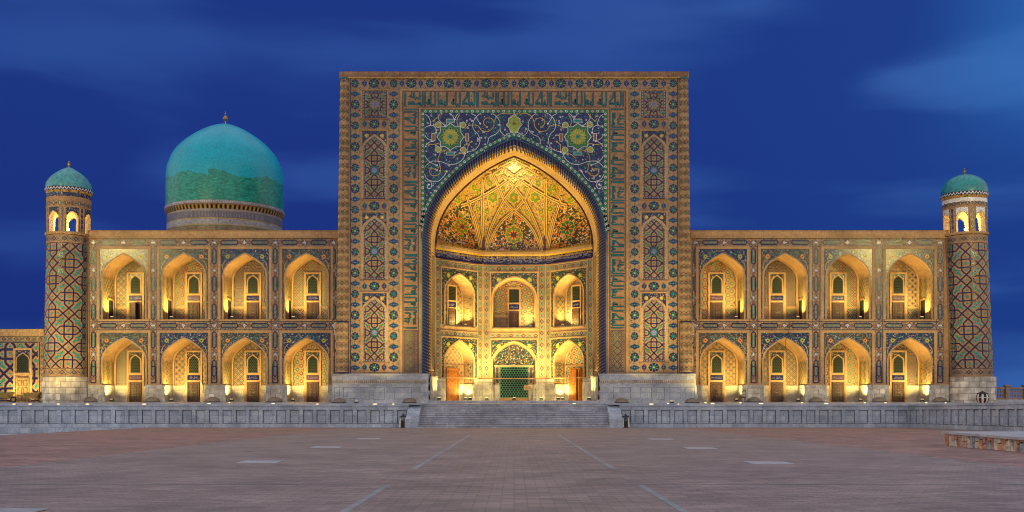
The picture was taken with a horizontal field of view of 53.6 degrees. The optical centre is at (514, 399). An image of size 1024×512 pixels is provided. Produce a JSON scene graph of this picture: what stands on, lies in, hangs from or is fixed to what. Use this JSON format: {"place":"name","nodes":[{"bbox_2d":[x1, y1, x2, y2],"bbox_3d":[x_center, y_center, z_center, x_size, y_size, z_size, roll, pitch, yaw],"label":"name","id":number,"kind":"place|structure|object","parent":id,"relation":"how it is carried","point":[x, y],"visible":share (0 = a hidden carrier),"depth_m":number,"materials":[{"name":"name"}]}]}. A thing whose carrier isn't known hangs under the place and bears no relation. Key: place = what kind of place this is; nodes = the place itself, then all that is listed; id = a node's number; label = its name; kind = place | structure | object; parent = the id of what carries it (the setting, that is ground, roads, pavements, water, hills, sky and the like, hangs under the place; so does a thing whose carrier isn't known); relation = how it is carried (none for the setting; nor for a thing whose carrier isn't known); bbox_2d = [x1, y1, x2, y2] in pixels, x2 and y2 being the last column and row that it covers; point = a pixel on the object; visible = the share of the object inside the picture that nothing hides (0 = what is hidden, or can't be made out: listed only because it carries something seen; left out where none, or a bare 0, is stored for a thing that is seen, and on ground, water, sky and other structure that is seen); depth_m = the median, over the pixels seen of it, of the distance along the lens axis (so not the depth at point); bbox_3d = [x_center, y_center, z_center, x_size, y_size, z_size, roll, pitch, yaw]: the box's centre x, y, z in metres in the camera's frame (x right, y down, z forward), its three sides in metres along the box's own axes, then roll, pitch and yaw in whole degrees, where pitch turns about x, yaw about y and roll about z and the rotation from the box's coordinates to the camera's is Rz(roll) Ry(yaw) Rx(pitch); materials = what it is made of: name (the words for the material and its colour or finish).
{"place":"outdoors","nodes":[
{"label":"outdoors","id":0,"kind":"place"},
{"bbox_2d":[0,402,998,404],"bbox_3d":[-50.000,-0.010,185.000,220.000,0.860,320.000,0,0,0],"label":"terrace","id":1,"kind":"structure","parent":0,"point":[330,403],"depth_m":80.53,"materials":[{"name":"stone"}]},
{"bbox_2d":[0,392,16,401],"bbox_3d":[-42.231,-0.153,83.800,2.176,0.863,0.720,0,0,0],"label":"wheelbarrow","id":2,"kind":"object","parent":1,"relation":"on","point":[8,395],"visible":1,"depth_m":83.57,"materials":[{"name":"yellow paint"}]},
{"bbox_2d":[0,328,43,401],"bbox_3d":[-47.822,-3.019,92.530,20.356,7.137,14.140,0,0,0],"label":"side building","id":3,"kind":"structure","parent":1,"relation":"on","point":[21,360],"depth_m":85.58,"materials":[{"name":"tile"}]},
{"bbox_2d":[16,378,28,401],"bbox_3d":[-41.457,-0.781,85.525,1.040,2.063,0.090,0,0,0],"label":"door","id":4,"kind":"structure","parent":3,"relation":"in","point":[22,384],"depth_m":85.54,"materials":[{"name":"brown wood"}]},
{"bbox_2d":[16,352,29,371],"bbox_3d":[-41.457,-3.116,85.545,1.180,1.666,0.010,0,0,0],"label":"lattice window","id":5,"kind":"structure","parent":3,"relation":"in","point":[22,360],"depth_m":85.54,"materials":[{"name":"glass"}]},
{"bbox_2d":[17,392,40,401],"bbox_3d":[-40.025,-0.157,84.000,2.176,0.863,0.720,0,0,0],"label":"wheelbarrow","id":6,"kind":"object","parent":1,"relation":"on","point":[33,395],"visible":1,"depth_m":83.74,"materials":[{"name":"yellow paint"}]},
{"bbox_2d":[84,397,97,401],"bbox_3d":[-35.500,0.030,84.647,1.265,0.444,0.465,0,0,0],"label":"vent hood","id":7,"kind":"object","parent":1,"relation":"on","point":[90,399],"visible":0.94,"depth_m":84.53,"materials":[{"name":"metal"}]},
{"bbox_2d":[143,397,159,401],"bbox_3d":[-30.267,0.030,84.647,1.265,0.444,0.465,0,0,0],"label":"vent hood","id":8,"kind":"object","parent":1,"relation":"on","point":[152,399],"visible":0.95,"depth_m":84.53,"materials":[{"name":"stone"}]},
{"bbox_2d":[203,397,219,401],"bbox_3d":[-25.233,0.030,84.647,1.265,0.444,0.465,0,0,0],"label":"vent hood","id":9,"kind":"object","parent":1,"relation":"on","point":[212,399],"visible":0.94,"depth_m":84.52,"materials":[{"name":"stone"}]},
{"bbox_2d":[266,397,281,401],"bbox_3d":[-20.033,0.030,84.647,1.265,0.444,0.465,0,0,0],"label":"vent hood","id":10,"kind":"object","parent":1,"relation":"on","point":[274,399],"visible":0.94,"depth_m":84.53,"materials":[{"name":"stone"}]},
{"bbox_2d":[331,398,345,402],"bbox_3d":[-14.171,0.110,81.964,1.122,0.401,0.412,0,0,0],"label":"vent hood","id":11,"kind":"object","parent":1,"relation":"on","point":[338,400],"visible":0.95,"depth_m":81.85,"materials":[{"name":"stone"}]},
{"bbox_2d":[402,398,415,402],"bbox_3d":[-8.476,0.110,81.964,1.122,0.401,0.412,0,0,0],"label":"vent hood","id":12,"kind":"object","parent":1,"relation":"on","point":[409,400],"visible":0.95,"depth_m":81.85,"materials":[{"name":"stone"}]},
{"bbox_2d":[41,71,995,402],"bbox_3d":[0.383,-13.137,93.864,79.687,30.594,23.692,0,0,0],"label":"madrasah","id":13,"kind":"structure","parent":1,"relation":"on","point":[513,219],"depth_m":84.94,"materials":[{"name":"brick"}]},
{"bbox_2d":[524,385,531,400],"bbox_3d":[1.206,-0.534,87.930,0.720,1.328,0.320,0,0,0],"label":"sign board","id":14,"kind":"object","parent":13,"relation":"on","point":[527,387],"visible":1,"depth_m":87.89,"materials":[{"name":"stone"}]},
{"bbox_2d":[615,398,628,402],"bbox_3d":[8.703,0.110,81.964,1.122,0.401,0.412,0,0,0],"label":"vent hood","id":15,"kind":"object","parent":1,"relation":"on","point":[621,400],"visible":0.95,"depth_m":81.85,"materials":[{"name":"stone"}]},
{"bbox_2d":[685,398,699,402],"bbox_3d":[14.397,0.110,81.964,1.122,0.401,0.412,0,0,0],"label":"vent hood","id":16,"kind":"object","parent":1,"relation":"on","point":[691,400],"visible":0.96,"depth_m":81.85,"materials":[{"name":"stone"}]},
{"bbox_2d":[713,389,719,401],"bbox_3d":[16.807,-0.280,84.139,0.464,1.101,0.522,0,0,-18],"label":"chair","id":17,"kind":"object","parent":1,"relation":"on","point":[715,392],"visible":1,"depth_m":84.28,"materials":[{"name":"orange wood"}]},
{"bbox_2d":[747,397,761,401],"bbox_3d":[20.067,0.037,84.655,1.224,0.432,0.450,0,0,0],"label":"vent hood","id":18,"kind":"object","parent":1,"relation":"on","point":[753,399],"visible":0.94,"depth_m":84.54,"materials":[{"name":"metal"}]},
{"bbox_2d":[809,397,824,401],"bbox_3d":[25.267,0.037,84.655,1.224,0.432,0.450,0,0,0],"label":"vent hood","id":19,"kind":"object","parent":1,"relation":"on","point":[815,399],"visible":0.94,"depth_m":84.53,"materials":[{"name":"stone"}]},
{"bbox_2d":[872,397,887,401],"bbox_3d":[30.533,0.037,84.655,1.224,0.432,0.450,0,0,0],"label":"vent hood","id":20,"kind":"object","parent":1,"relation":"on","point":[878,399],"visible":0.94,"depth_m":84.53,"materials":[{"name":"stone"}]},
{"bbox_2d":[933,397,948,401],"bbox_3d":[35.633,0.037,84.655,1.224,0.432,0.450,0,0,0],"label":"vent hood","id":21,"kind":"object","parent":1,"relation":"on","point":[939,399],"visible":0.94,"depth_m":84.53,"materials":[{"name":"stone"}]},
{"bbox_2d":[976,391,988,402],"bbox_3d":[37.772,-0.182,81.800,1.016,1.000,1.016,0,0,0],"label":"litter bin","id":22,"kind":"object","parent":1,"relation":"on","point":[982,396],"visible":0.95,"depth_m":81.47,"materials":[{"name":"metal"}]},
{"bbox_2d":[996,385,1023,401],"bbox_3d":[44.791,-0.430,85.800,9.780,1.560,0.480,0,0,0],"label":"balustrade","id":23,"kind":"object","parent":1,"relation":"on","point":[1006,392],"visible":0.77,"depth_m":85.70,"materials":[{"name":"stone"}]},
{"bbox_2d":[0,428,1023,511],"bbox_3d":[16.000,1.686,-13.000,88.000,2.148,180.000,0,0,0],"label":"plaza","id":24,"kind":"structure","parent":0,"point":[513,470],"depth_m":23.87,"materials":[{"name":"stone"}]},
{"bbox_2d":[0,508,49,511],"bbox_3d":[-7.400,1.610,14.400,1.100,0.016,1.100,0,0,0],"label":"paving slab","id":25,"kind":"structure","parent":24,"relation":"in","point":[20,509],"depth_m":14.76,"materials":[{"name":"stone"}]},
{"bbox_2d":[0,405,408,433],"bbox_3d":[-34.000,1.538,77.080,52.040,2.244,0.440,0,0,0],"label":"retaining wall","id":26,"kind":"structure","parent":24,"relation":"on","point":[23,419],"depth_m":76.92,"materials":[{"name":"stone"}]},
{"bbox_2d":[237,460,284,462],"bbox_3d":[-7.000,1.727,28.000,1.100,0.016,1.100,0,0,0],"label":"paving slab","id":27,"kind":"structure","parent":24,"relation":"in","point":[261,461],"depth_m":28.02,"materials":[{"name":"stone"}]},
{"bbox_2d":[310,446,343,447],"bbox_3d":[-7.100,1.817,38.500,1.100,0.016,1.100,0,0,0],"label":"paving slab","id":28,"kind":"structure","parent":24,"relation":"in","point":[327,447],"depth_m":38.25,"materials":[{"name":"stone"}]},
{"bbox_2d":[399,414,405,427],"bbox_3d":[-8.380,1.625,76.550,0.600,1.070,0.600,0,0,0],"label":"litter bin","id":29,"kind":"object","parent":24,"relation":"on","point":[402,423],"visible":0.88,"depth_m":76.34,"materials":[{"name":"metal"}]},
{"bbox_2d":[406,404,622,427],"bbox_3d":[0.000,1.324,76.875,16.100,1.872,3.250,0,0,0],"label":"staircase","id":30,"kind":"structure","parent":24,"relation":"on","point":[513,416],"depth_m":76.60,"materials":[{"name":"stone"}]},
{"bbox_2d":[622,414,629,427],"bbox_3d":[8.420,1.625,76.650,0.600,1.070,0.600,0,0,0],"label":"litter bin","id":31,"kind":"object","parent":24,"relation":"on","point":[626,423],"visible":0.85,"depth_m":76.46,"materials":[{"name":"metal"}]},
{"bbox_2d":[647,438,673,439],"bbox_3d":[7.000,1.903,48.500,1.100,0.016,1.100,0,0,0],"label":"paving slab","id":32,"kind":"structure","parent":24,"relation":"in","point":[660,438],"depth_m":48.46,"materials":[{"name":"stone"}]},
{"bbox_2d":[683,447,716,448],"bbox_3d":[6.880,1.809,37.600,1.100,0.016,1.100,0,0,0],"label":"paving slab","id":33,"kind":"structure","parent":24,"relation":"in","point":[699,448],"depth_m":37.24,"materials":[{"name":"stone"}]},
{"bbox_2d":[619,405,908,427],"bbox_3d":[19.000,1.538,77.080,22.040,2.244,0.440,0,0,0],"label":"retaining wall","id":34,"kind":"structure","parent":24,"relation":"on","point":[768,416],"depth_m":76.92,"materials":[{"name":"stone"}]},
{"bbox_2d":[743,461,792,463],"bbox_3d":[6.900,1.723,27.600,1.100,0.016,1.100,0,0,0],"label":"paving slab","id":35,"kind":"structure","parent":24,"relation":"in","point":[766,462],"depth_m":27.52,"materials":[{"name":"stone"}]},
{"bbox_2d":[908,402,1023,430],"bbox_3d":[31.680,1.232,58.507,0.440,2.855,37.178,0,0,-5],"label":"retaining wall","id":36,"kind":"structure","parent":24,"relation":"on","point":[1004,416],"depth_m":68.33,"materials":[{"name":"stone"}]},
{"bbox_2d":[941,431,1023,451],"bbox_3d":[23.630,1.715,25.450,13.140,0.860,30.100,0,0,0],"label":"stone platform","id":37,"kind":"structure","parent":24,"relation":"on","point":[1005,440],"depth_m":37.26,"materials":[{"name":"stone"}]},
{"bbox_2d":[0,0,1023,397],"label":"sky","id":38,"kind":"structure","parent":0,"point":[804,114],"materials":[{"name":"blue"}]}
]}

